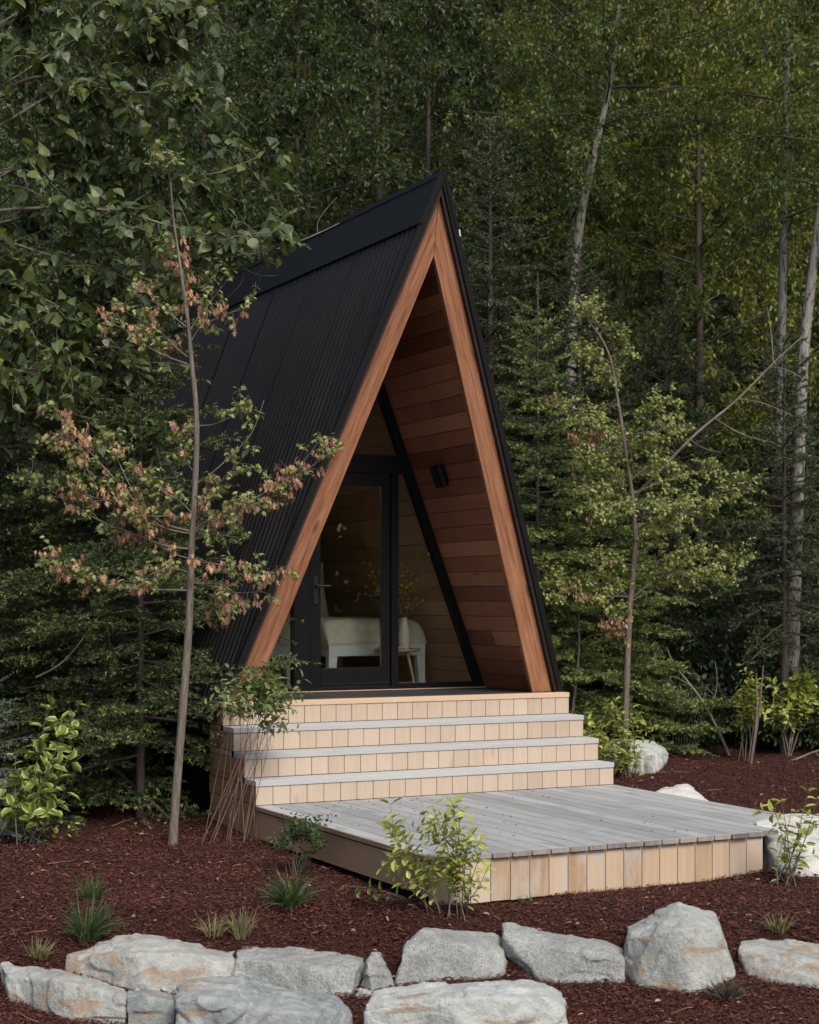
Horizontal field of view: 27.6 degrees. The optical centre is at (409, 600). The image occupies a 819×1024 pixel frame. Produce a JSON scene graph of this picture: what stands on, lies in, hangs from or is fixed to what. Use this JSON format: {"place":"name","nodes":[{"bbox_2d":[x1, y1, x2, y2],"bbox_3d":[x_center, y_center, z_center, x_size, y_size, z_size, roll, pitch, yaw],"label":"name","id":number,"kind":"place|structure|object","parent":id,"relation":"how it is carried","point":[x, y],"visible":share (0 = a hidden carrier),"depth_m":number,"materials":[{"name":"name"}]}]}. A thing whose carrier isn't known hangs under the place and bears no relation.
{"place":"outdoors","nodes":[
{"label":"outdoors","id":0,"kind":"place"},
{"bbox_2d":[287,562,328,618],"bbox_3d":[-1.104,-0.096,16.440,0.620,0.600,0.200,0,-14,-27],"label":"curtain","id":1,"kind":"object","parent":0,"point":[324,611],"visible":0.1,"depth_m":16.49,"materials":[{"name":"beige fabric"}]},
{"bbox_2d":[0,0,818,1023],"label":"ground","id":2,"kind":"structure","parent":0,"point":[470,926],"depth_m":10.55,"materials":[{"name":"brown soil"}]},
{"bbox_2d":[0,670,56,846],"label":"blue spruce","id":3,"kind":"object","parent":2,"relation":"on","point":[6,832],"visible":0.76,"depth_m":12.34,"materials":[{"name":"green plant"}]},
{"bbox_2d":[22,933,61,960],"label":"grass tuft","id":4,"kind":"object","parent":2,"relation":"on","point":[39,955],"visible":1,"depth_m":9.47,"materials":[{"name":"green plant"}]},
{"bbox_2d":[0,694,89,846],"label":"dogwood shrub","id":5,"kind":"object","parent":2,"relation":"on","point":[41,808],"visible":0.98,"depth_m":12.29,"materials":[{"name":"green plant"}]},
{"bbox_2d":[0,698,111,792],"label":"bush","id":6,"kind":"object","parent":2,"relation":"on","point":[78,760],"visible":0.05,"depth_m":14.67,"materials":[{"name":"green plant"}]},
{"bbox_2d":[43,822,80,841],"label":"dogwood sprig","id":7,"kind":"object","parent":2,"relation":"on","point":[56,831],"visible":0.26,"depth_m":12.35,"materials":[{"name":"green plant"}]},
{"bbox_2d":[0,961,127,1023],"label":"boulder","id":8,"kind":"object","parent":2,"relation":"on","point":[62,993],"visible":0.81,"depth_m":8.79,"materials":[{"name":"grey stone"}]},
{"bbox_2d":[0,400,135,829],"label":"fir tree","id":9,"kind":"object","parent":2,"relation":"on","point":[8,689],"visible":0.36,"depth_m":13.75,"materials":[{"name":"green plant"}]},
{"bbox_2d":[0,47,136,791],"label":"fir tree","id":10,"kind":"object","parent":2,"relation":"on","point":[15,449],"visible":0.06,"depth_m":16.10,"materials":[{"name":"green plant"}]},
{"bbox_2d":[0,0,169,681],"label":"broadleaf tree","id":11,"kind":"object","parent":2,"relation":"on","point":[30,88],"visible":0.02,"depth_m":21.32,"materials":[{"name":"green plant"}]},
{"bbox_2d":[67,872,115,901],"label":"grass tuft","id":12,"kind":"object","parent":2,"relation":"on","point":[91,889],"visible":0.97,"depth_m":10.30,"materials":[{"name":"green plant"}]},
{"bbox_2d":[47,891,138,942],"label":"grass tuft","id":13,"kind":"object","parent":2,"relation":"on","point":[91,929],"visible":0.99,"depth_m":9.63,"materials":[{"name":"green plant"}]},
{"bbox_2d":[69,747,149,790],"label":"bush","id":14,"kind":"object","parent":2,"relation":"on","point":[131,760],"visible":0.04,"depth_m":15.22,"materials":[{"name":"green plant"}]},
{"bbox_2d":[0,0,244,635],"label":"broadleaf tree","id":15,"kind":"object","parent":2,"relation":"on","point":[195,167],"visible":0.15,"depth_m":19.35,"materials":[{"name":"green plant"}]},
{"bbox_2d":[16,349,232,817],"bbox_3d":[-2.091,-0.106,13.431,2.049,3.828,1.904,0,0,0],"label":"fir tree","id":16,"kind":"object","parent":2,"relation":"on","point":[140,705],"visible":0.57,"depth_m":13.40,"materials":[{"name":"green plant"}]},
{"bbox_2d":[35,616,98,677],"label":"dead branch","id":17,"kind":"object","parent":16,"relation":"attached to","point":[59,664],"visible":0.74,"depth_m":13.27,"materials":[{"name":"wood"}]},
{"bbox_2d":[0,0,285,401],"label":"broadleaf tree","id":18,"kind":"object","parent":2,"relation":"on","point":[192,142],"visible":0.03,"depth_m":27.50,"materials":[{"name":"green plant"}]},
{"bbox_2d":[65,932,234,993],"bbox_3d":[-1.496,2.231,9.404,1.047,0.667,0.667,0,0,0],"label":"boulder","id":19,"kind":"object","parent":2,"relation":"on","point":[129,960],"visible":0.45,"depth_m":9.22,"materials":[{"name":"grey stone"}]},
{"bbox_2d":[125,988,175,1023],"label":"boulder","id":20,"kind":"object","parent":2,"relation":"on","point":[148,1006],"visible":0.86,"depth_m":8.64,"materials":[{"name":"grey stone"}]},
{"bbox_2d":[135,748,165,808],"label":"dead conifer twig","id":21,"kind":"object","parent":2,"relation":"on","point":[152,772],"visible":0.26,"depth_m":13.98,"materials":[{"name":"brown plant"}]},
{"bbox_2d":[0,0,310,483],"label":"cottonwood tree","id":22,"kind":"object","parent":2,"relation":"on","point":[178,22],"visible":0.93,"depth_m":13.33,"materials":[{"name":"green plant"}]},
{"bbox_2d":[214,197,339,296],"bbox_3d":[-1.082,-2.892,13.613,1.024,0.794,0.157,0,0,0],"label":"bare twig","id":23,"kind":"object","parent":22,"relation":"attached to","point":[278,248],"visible":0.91,"depth_m":13.58,"materials":[{"name":"brown wood"}]},
{"bbox_2d":[0,207,320,833],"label":"fir tree","id":24,"kind":"object","parent":2,"relation":"on","point":[101,726],"visible":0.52,"depth_m":13.68,"materials":[{"name":"green plant"}]},
{"bbox_2d":[12,136,344,845],"bbox_3d":[-1.715,-0.711,12.269,2.502,5.254,1.028,0,0,0],"label":"young tree","id":25,"kind":"object","parent":2,"relation":"on","point":[142,511],"visible":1,"depth_m":12.27,"materials":[{"name":"green plant"}]},
{"bbox_2d":[7,0,363,413],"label":"broadleaf tree","id":26,"kind":"object","parent":2,"relation":"on","point":[245,8],"visible":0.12,"depth_m":24.17,"materials":[{"name":"green plant"}]},
{"bbox_2d":[191,911,234,937],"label":"grass tuft","id":27,"kind":"object","parent":2,"relation":"on","point":[207,932],"visible":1,"depth_m":9.71,"materials":[{"name":"green plant"}]},
{"bbox_2d":[219,907,264,940],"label":"dead tuft","id":28,"kind":"object","parent":2,"relation":"on","point":[242,931],"visible":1,"depth_m":9.68,"materials":[{"name":"green plant"}]},
{"bbox_2d":[201,661,312,844],"bbox_3d":[-1.188,1.150,12.423,0.790,1.375,0.721,0,0,-33],"label":"leggy shrub","id":29,"kind":"object","parent":2,"relation":"on","point":[266,691],"visible":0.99,"depth_m":12.41,"materials":[{"name":"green plant"}]},
{"bbox_2d":[173,976,352,1023],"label":"boulder","id":30,"kind":"object","parent":2,"relation":"on","point":[222,1000],"visible":1,"depth_m":8.45,"materials":[{"name":"grey stone"}]},
{"bbox_2d":[249,861,331,914],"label":"grass tuft","id":31,"kind":"object","parent":2,"relation":"on","point":[290,899],"visible":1,"depth_m":10.12,"materials":[{"name":"green plant"}]},
{"bbox_2d":[144,0,443,257],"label":"broadleaf tree","id":32,"kind":"object","parent":2,"relation":"on","point":[361,42],"visible":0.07,"depth_m":30.82,"materials":[{"name":"green plant"}]},
{"bbox_2d":[231,946,364,994],"bbox_3d":[-0.627,2.299,9.406,0.800,0.622,0.640,0,0,0],"label":"boulder","id":33,"kind":"object","parent":2,"relation":"on","point":[301,969],"visible":0.47,"depth_m":9.21,"materials":[{"name":"grey stone"}]},
{"bbox_2d":[130,0,468,375],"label":"broadleaf tree","id":34,"kind":"object","parent":2,"relation":"on","point":[284,124],"visible":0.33,"depth_m":20.67,"materials":[{"name":"green plant"}]},
{"bbox_2d":[267,813,336,873],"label":"dwarf shrub","id":35,"kind":"object","parent":2,"relation":"on","point":[298,835],"visible":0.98,"depth_m":11.13,"materials":[{"name":"green plant"}]},
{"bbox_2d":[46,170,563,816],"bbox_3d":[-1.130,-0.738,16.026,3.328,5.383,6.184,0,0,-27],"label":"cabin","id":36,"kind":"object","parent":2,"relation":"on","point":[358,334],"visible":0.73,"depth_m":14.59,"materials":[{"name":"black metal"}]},
{"bbox_2d":[271,680,415,686],"bbox_3d":[-0.977,0.791,15.685,2.300,0.012,1.600,0,0,-27],"label":"rug","id":37,"kind":"object","parent":36,"relation":"on","point":[400,681],"depth_m":15.98,"materials":[{"name":"grey fabric"}]},
{"bbox_2d":[272,621,289,685],"bbox_3d":[-1.844,0.472,15.866,0.810,0.626,1.970,0,0,-27],"label":"daybed","id":38,"kind":"object","parent":37,"relation":"on","point":[282,647],"visible":0.02,"depth_m":15.15,"materials":[{"name":"white fabric"}]},
{"bbox_2d":[285,616,426,682],"bbox_3d":[-0.740,0.472,16.429,1.030,0.626,1.970,0,0,-27],"label":"daybed","id":39,"kind":"object","parent":37,"relation":"on","point":[349,636],"visible":0.48,"depth_m":15.52,"materials":[{"name":"white fabric"}]},
{"bbox_2d":[374,648,420,685],"bbox_3d":[-0.112,0.616,15.475,0.436,0.344,0.436,0,0,-27],"label":"side table","id":40,"kind":"object","parent":37,"relation":"on","point":[406,651],"visible":0.45,"depth_m":15.40,"materials":[{"name":"brown wood"}]},
{"bbox_2d":[399,617,409,648],"bbox_3d":[-0.050,0.304,15.485,0.108,0.299,0.108,0,0,0],"label":"vase","id":41,"kind":"object","parent":40,"relation":"on","point":[404,637],"visible":0.82,"depth_m":15.45,"materials":[{"name":"beige ceramic"}]},
{"bbox_2d":[358,546,433,618],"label":"blossom branches","id":42,"kind":"object","parent":41,"relation":"in","point":[402,585],"visible":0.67,"depth_m":15.42,"materials":[{"name":"plant"}]},
{"bbox_2d":[310,473,389,686],"bbox_3d":[-0.521,-0.186,14.855,0.785,1.901,0.111,0,0,-27],"label":"door","id":43,"kind":"structure","parent":36,"relation":"in","point":[354,676],"depth_m":14.92,"materials":[{"name":"black paint"}]},
{"bbox_2d":[272,382,484,690],"bbox_3d":[-0.547,-1.021,14.883,2.755,3.633,0.088,0,0,-27],"label":"window frame","id":44,"kind":"structure","parent":36,"relation":"in","point":[400,464],"depth_m":15.05,"materials":[{"name":"black paint"}]},
{"bbox_2d":[346,989,354,996],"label":"pebble","id":45,"kind":"object","parent":2,"relation":"on","point":[349,991],"visible":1,"depth_m":9.08,"materials":[{"name":"stone"}]},
{"bbox_2d":[353,989,373,997],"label":"pebble","id":46,"kind":"object","parent":2,"relation":"on","point":[368,991],"visible":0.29,"depth_m":9.09,"materials":[{"name":"grey stone"}]},
{"bbox_2d":[360,952,393,992],"bbox_3d":[-0.164,2.293,9.272,0.192,0.651,0.320,0,0,43],"label":"boulder","id":47,"kind":"object","parent":2,"relation":"on","point":[377,974],"visible":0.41,"depth_m":9.20,"materials":[{"name":"grey stone"}]},
{"bbox_2d":[340,879,417,902],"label":"creeping sprig","id":48,"kind":"object","parent":2,"relation":"on","point":[376,896],"visible":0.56,"depth_m":10.24,"materials":[{"name":"green plant"}]},
{"bbox_2d":[212,0,563,406],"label":"broadleaf tree","id":49,"kind":"object","parent":2,"relation":"on","point":[398,105],"visible":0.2,"depth_m":26.14,"materials":[{"name":"green plant"}]},
{"bbox_2d":[0,0,818,672],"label":"forest foliage","id":50,"kind":"object","parent":2,"relation":"on","point":[728,308],"visible":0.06,"depth_m":31.16,"materials":[{"name":"green plant"}]},
{"bbox_2d":[9,759,813,1023],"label":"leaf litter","id":51,"kind":"object","parent":2,"relation":"on","point":[353,929],"visible":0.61,"depth_m":10.16,"materials":[{"name":"brown plant"}]},
{"bbox_2d":[209,692,613,838],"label":"front steps","id":52,"kind":"structure","parent":2,"relation":"on","point":[567,754],"depth_m":13.47,"materials":[{"name":"brown wood"}]},
{"bbox_2d":[374,798,450,914],"bbox_3d":[0.012,1.533,9.896,0.472,0.713,0.268,0,0,-12],"label":"shrub","id":53,"kind":"object","parent":2,"relation":"on","point":[413,863],"visible":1,"depth_m":9.88,"materials":[{"name":"green plant"}]},
{"bbox_2d":[264,0,609,486],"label":"broadleaf tree","id":54,"kind":"object","parent":2,"relation":"on","point":[438,81],"visible":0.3,"depth_m":22.05,"materials":[{"name":"green plant"}]},
{"bbox_2d":[394,928,506,985],"bbox_3d":[0.249,2.217,9.520,0.752,0.649,0.466,0,0,-10],"label":"boulder","id":55,"kind":"object","parent":2,"relation":"on","point":[433,954],"visible":0.44,"depth_m":9.35,"materials":[{"name":"grey stone"}]},
{"bbox_2d":[408,795,496,921],"bbox_3d":[0.243,1.532,9.864,0.439,0.776,0.472,0,0,-29],"label":"shrub","id":56,"kind":"object","parent":2,"relation":"on","point":[455,878],"visible":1,"depth_m":9.84,"materials":[{"name":"green plant"}]},
{"bbox_2d":[363,978,570,1023],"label":"boulder","id":57,"kind":"object","parent":2,"relation":"on","point":[488,1001],"visible":1,"depth_m":8.21,"materials":[{"name":"stone"}]},
{"bbox_2d":[330,0,666,410],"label":"broadleaf tree","id":58,"kind":"object","parent":2,"relation":"on","point":[480,57],"visible":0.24,"depth_m":26.66,"materials":[{"name":"green plant"}]},
{"bbox_2d":[255,785,783,904],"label":"deck","id":59,"kind":"structure","parent":2,"relation":"on","point":[581,839],"depth_m":11.08,"materials":[{"name":"grey wood"}]},
{"bbox_2d":[447,110,597,689],"bbox_3d":[0.966,-2.020,19.477,3.503,7.473,3.480,0,0,0],"label":"fir tree","id":60,"kind":"object","parent":2,"relation":"on","point":[489,277],"visible":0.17,"depth_m":19.49,"materials":[{"name":"green plant"}]},
{"bbox_2d":[517,892,541,904],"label":"grass tuft","id":61,"kind":"object","parent":2,"relation":"on","point":[523,900],"visible":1,"depth_m":10.28,"materials":[{"name":"green plant"}]},
{"bbox_2d":[396,0,682,294],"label":"broadleaf tree","id":62,"kind":"object","parent":2,"relation":"on","point":[553,247],"visible":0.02,"depth_m":32.89,"materials":[{"name":"green plant"}]},
{"bbox_2d":[379,0,733,522],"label":"broadleaf tree","id":63,"kind":"object","parent":2,"relation":"on","point":[508,96],"visible":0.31,"depth_m":23.89,"materials":[{"name":"green plant"}]},
{"bbox_2d":[501,923,625,982],"bbox_3d":[0.877,2.221,9.543,0.724,0.680,0.587,0,0,6],"label":"boulder","id":64,"kind":"object","parent":2,"relation":"on","point":[542,955],"visible":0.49,"depth_m":9.33,"materials":[{"name":"grey stone"}]},
{"bbox_2d":[558,623,581,736],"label":"dead conifer twig","id":65,"kind":"object","parent":2,"relation":"on","point":[571,665],"visible":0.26,"depth_m":16.88,"materials":[{"name":"brown plant"}]},
{"bbox_2d":[495,272,656,765],"bbox_3d":[1.353,-0.813,16.888,2.396,5.050,2.269,0,0,22],"label":"fir tree","id":66,"kind":"object","parent":2,"relation":"on","point":[585,664],"visible":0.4,"depth_m":16.77,"materials":[{"name":"green plant"}]},
{"bbox_2d":[571,614,598,713],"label":"dead sapling","id":67,"kind":"object","parent":2,"relation":"on","point":[575,688],"visible":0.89,"depth_m":16.60,"materials":[{"name":"brown wood"}]},
{"bbox_2d":[579,701,626,760],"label":"shrub","id":68,"kind":"object","parent":2,"relation":"on","point":[591,724],"visible":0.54,"depth_m":15.74,"materials":[{"name":"green plant"}]},
{"bbox_2d":[560,648,665,738],"bbox_3d":[2.100,1.000,18.406,1.575,1.363,1.647,0,0,0],"label":"bush","id":69,"kind":"object","parent":2,"relation":"on","point":[594,685],"visible":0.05,"depth_m":18.10,"materials":[{"name":"green plant"}]},
{"bbox_2d":[495,232,739,734],"bbox_3d":[2.080,-1.070,19.470,3.364,6.418,3.525,0,0,0],"label":"fir tree","id":70,"kind":"object","parent":2,"relation":"on","point":[580,389],"visible":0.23,"depth_m":19.20,"materials":[{"name":"green plant"}]},
{"bbox_2d":[487,0,749,367],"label":"broadleaf tree","id":71,"kind":"object","parent":2,"relation":"on","point":[619,292],"visible":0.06,"depth_m":29.36,"materials":[{"name":"green plant"}]},
{"bbox_2d":[443,0,797,651],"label":"birch tree","id":72,"kind":"object","parent":2,"relation":"on","point":[600,120],"visible":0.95,"depth_m":20.46,"materials":[{"name":"green plant"}]},
{"bbox_2d":[602,697,658,778],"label":"shrub","id":73,"kind":"object","parent":2,"relation":"on","point":[630,759],"visible":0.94,"depth_m":15.88,"materials":[{"name":"green plant"}]},
{"bbox_2d":[604,739,667,773],"bbox_3d":[2.339,1.754,16.826,0.752,0.701,1.462,0,0,0],"label":"boulder","id":74,"kind":"object","parent":2,"relation":"on","point":[654,754],"visible":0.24,"depth_m":16.39,"materials":[{"name":"stone"}]},
{"bbox_2d":[527,412,751,769],"bbox_3d":[2.063,-0.117,17.683,2.828,3.757,2.704,0,0,29],"label":"fir tree","id":75,"kind":"object","parent":2,"relation":"on","point":[652,663],"visible":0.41,"depth_m":17.41,"materials":[{"name":"green plant"}]},
{"bbox_2d":[531,286,767,773],"bbox_3d":[2.314,-0.539,16.138,2.315,4.879,1.293,0,0,0],"label":"young tree","id":76,"kind":"object","parent":2,"relation":"on","point":[676,510],"visible":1,"depth_m":16.14,"materials":[{"name":"green plant"}]},
{"bbox_2d":[634,307,801,495],"bbox_3d":[3.091,-1.991,16.566,1.698,1.909,0.203,0,0,-3],"label":"dead branch","id":77,"kind":"object","parent":76,"relation":"attached to","point":[646,484],"visible":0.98,"depth_m":16.62,"materials":[{"name":"wood"}]},
{"bbox_2d":[554,291,774,736],"bbox_3d":[2.862,-0.715,19.715,3.681,5.864,3.421,0,0,0],"label":"fir tree","id":78,"kind":"object","parent":2,"relation":"on","point":[666,363],"visible":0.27,"depth_m":19.59,"materials":[{"name":"green plant"}]},
{"bbox_2d":[517,0,818,630],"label":"broadleaf tree","id":79,"kind":"object","parent":2,"relation":"on","point":[736,410],"visible":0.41,"depth_m":22.98,"materials":[{"name":"green plant"}]},
{"bbox_2d":[527,0,814,350],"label":"broadleaf tree","id":80,"kind":"object","parent":2,"relation":"on","point":[665,300],"visible":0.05,"depth_m":30.40,"materials":[{"name":"green plant"}]},
{"bbox_2d":[598,659,754,750],"bbox_3d":[2.841,1.175,18.232,1.865,1.084,1.609,0,0,0],"label":"bush","id":81,"kind":"object","parent":2,"relation":"on","point":[704,737],"visible":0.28,"depth_m":18.00,"materials":[{"name":"green plant"}]},
{"bbox_2d":[624,902,734,992],"bbox_3d":[1.516,2.086,9.426,0.642,0.710,0.745,0,0,0],"label":"boulder","id":82,"kind":"object","parent":2,"relation":"on","point":[681,946],"visible":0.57,"depth_m":9.18,"materials":[{"name":"grey stone"}]},
{"bbox_2d":[612,589,749,736],"bbox_3d":[3.089,0.753,19.095,2.027,1.789,1.901,0,0,36],"label":"bush","id":83,"kind":"object","parent":2,"relation":"on","point":[669,644],"visible":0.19,"depth_m":18.86,"materials":[{"name":"green plant"}]},
{"bbox_2d":[656,783,706,800],"bbox_3d":[2.391,1.953,14.503,0.561,0.698,0.455,0,0,0],"label":"boulder","id":84,"kind":"object","parent":2,"relation":"on","point":[685,790],"visible":0.19,"depth_m":14.43,"materials":[{"name":"white stone"}]},
{"bbox_2d":[662,686,725,745],"bbox_3d":[2.939,1.242,17.936,0.902,0.704,0.422,0,0,8],"label":"dry cane","id":85,"kind":"object","parent":2,"relation":"on","point":[704,694],"visible":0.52,"depth_m":17.89,"materials":[{"name":"brown plant"}]},
{"bbox_2d":[666,647,730,755],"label":"dead sapling","id":86,"kind":"object","parent":2,"relation":"on","point":[711,718],"visible":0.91,"depth_m":17.59,"materials":[{"name":"brown wood"}]},
{"bbox_2d":[599,0,818,466],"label":"broadleaf tree","id":87,"kind":"object","parent":2,"relation":"on","point":[801,251],"visible":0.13,"depth_m":26.93,"materials":[{"name":"green plant"}]},
{"bbox_2d":[624,0,818,649],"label":"birch tree","id":88,"kind":"object","parent":2,"relation":"on","point":[784,258],"visible":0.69,"depth_m":19.38,"materials":[{"name":"green plant"}]},
{"bbox_2d":[690,971,755,1005],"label":"dead tuft","id":89,"kind":"object","parent":2,"relation":"on","point":[732,992],"visible":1,"depth_m":8.97,"materials":[{"name":"brown plant"}]},
{"bbox_2d":[636,0,818,288],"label":"broadleaf tree","id":90,"kind":"object","parent":2,"relation":"on","point":[751,63],"visible":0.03,"depth_m":32.76,"materials":[{"name":"green plant"}]},
{"bbox_2d":[639,0,818,521],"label":"broadleaf tree","id":91,"kind":"object","parent":2,"relation":"on","point":[707,355],"visible":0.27,"depth_m":24.17,"materials":[{"name":"green plant"}]},
{"bbox_2d":[663,553,818,742],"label":"bush","id":92,"kind":"object","parent":2,"relation":"on","point":[758,666],"visible":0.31,"depth_m":18.34,"materials":[{"name":"green plant"}]},
{"bbox_2d":[727,662,771,762],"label":"shrub","id":93,"kind":"object","parent":2,"relation":"on","point":[751,694],"visible":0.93,"depth_m":17.19,"materials":[{"name":"green plant"}]},
{"bbox_2d":[691,0,818,733],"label":"birch tree","id":94,"kind":"object","parent":2,"relation":"on","point":[772,185],"visible":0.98,"depth_m":17.96,"materials":[{"name":"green plant"}]},
{"bbox_2d":[749,665,764,763],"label":"sapling","id":95,"kind":"object","parent":2,"relation":"on","point":[757,712],"visible":0.95,"depth_m":16.97,"materials":[{"name":"grey plant"}]},
{"bbox_2d":[696,326,818,753],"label":"fir tree","id":96,"kind":"object","parent":2,"relation":"on","point":[780,633],"visible":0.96,"depth_m":17.65,"materials":[{"name":"green plant"}]},
{"bbox_2d":[697,410,818,740],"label":"fir tree","id":97,"kind":"object","parent":2,"relation":"on","point":[808,585],"visible":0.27,"depth_m":18.89,"materials":[{"name":"green plant"}]},
{"bbox_2d":[714,675,818,755],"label":"bush","id":98,"kind":"object","parent":2,"relation":"on","point":[811,739],"visible":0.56,"depth_m":17.82,"materials":[{"name":"green plant"}]},
{"bbox_2d":[738,938,818,987],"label":"boulder","id":99,"kind":"object","parent":2,"relation":"on","point":[785,961],"visible":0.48,"depth_m":9.30,"materials":[{"name":"grey stone"}]},
{"bbox_2d":[760,912,797,933],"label":"grass tuft","id":100,"kind":"object","parent":2,"relation":"on","point":[780,927],"visible":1,"depth_m":9.76,"materials":[{"name":"green plant"}]},
{"bbox_2d":[752,786,818,887],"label":"shrub","id":101,"kind":"object","parent":2,"relation":"on","point":[785,857],"visible":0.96,"depth_m":10.77,"materials":[{"name":"green plant"}]},
{"bbox_2d":[754,813,818,876],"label":"boulder","id":102,"kind":"object","parent":2,"relation":"on","point":[811,860],"visible":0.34,"depth_m":11.23,"materials":[{"name":"white stone"}]},
{"bbox_2d":[764,667,818,755],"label":"shrub","id":103,"kind":"object","parent":2,"relation":"on","point":[802,702],"visible":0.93,"depth_m":17.60,"materials":[{"name":"green plant"}]},
{"bbox_2d":[792,750,818,759],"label":"dead branch","id":104,"kind":"object","parent":2,"relation":"on","point":[802,756],"visible":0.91,"depth_m":17.31,"materials":[{"name":"grey wood"}]}
]}

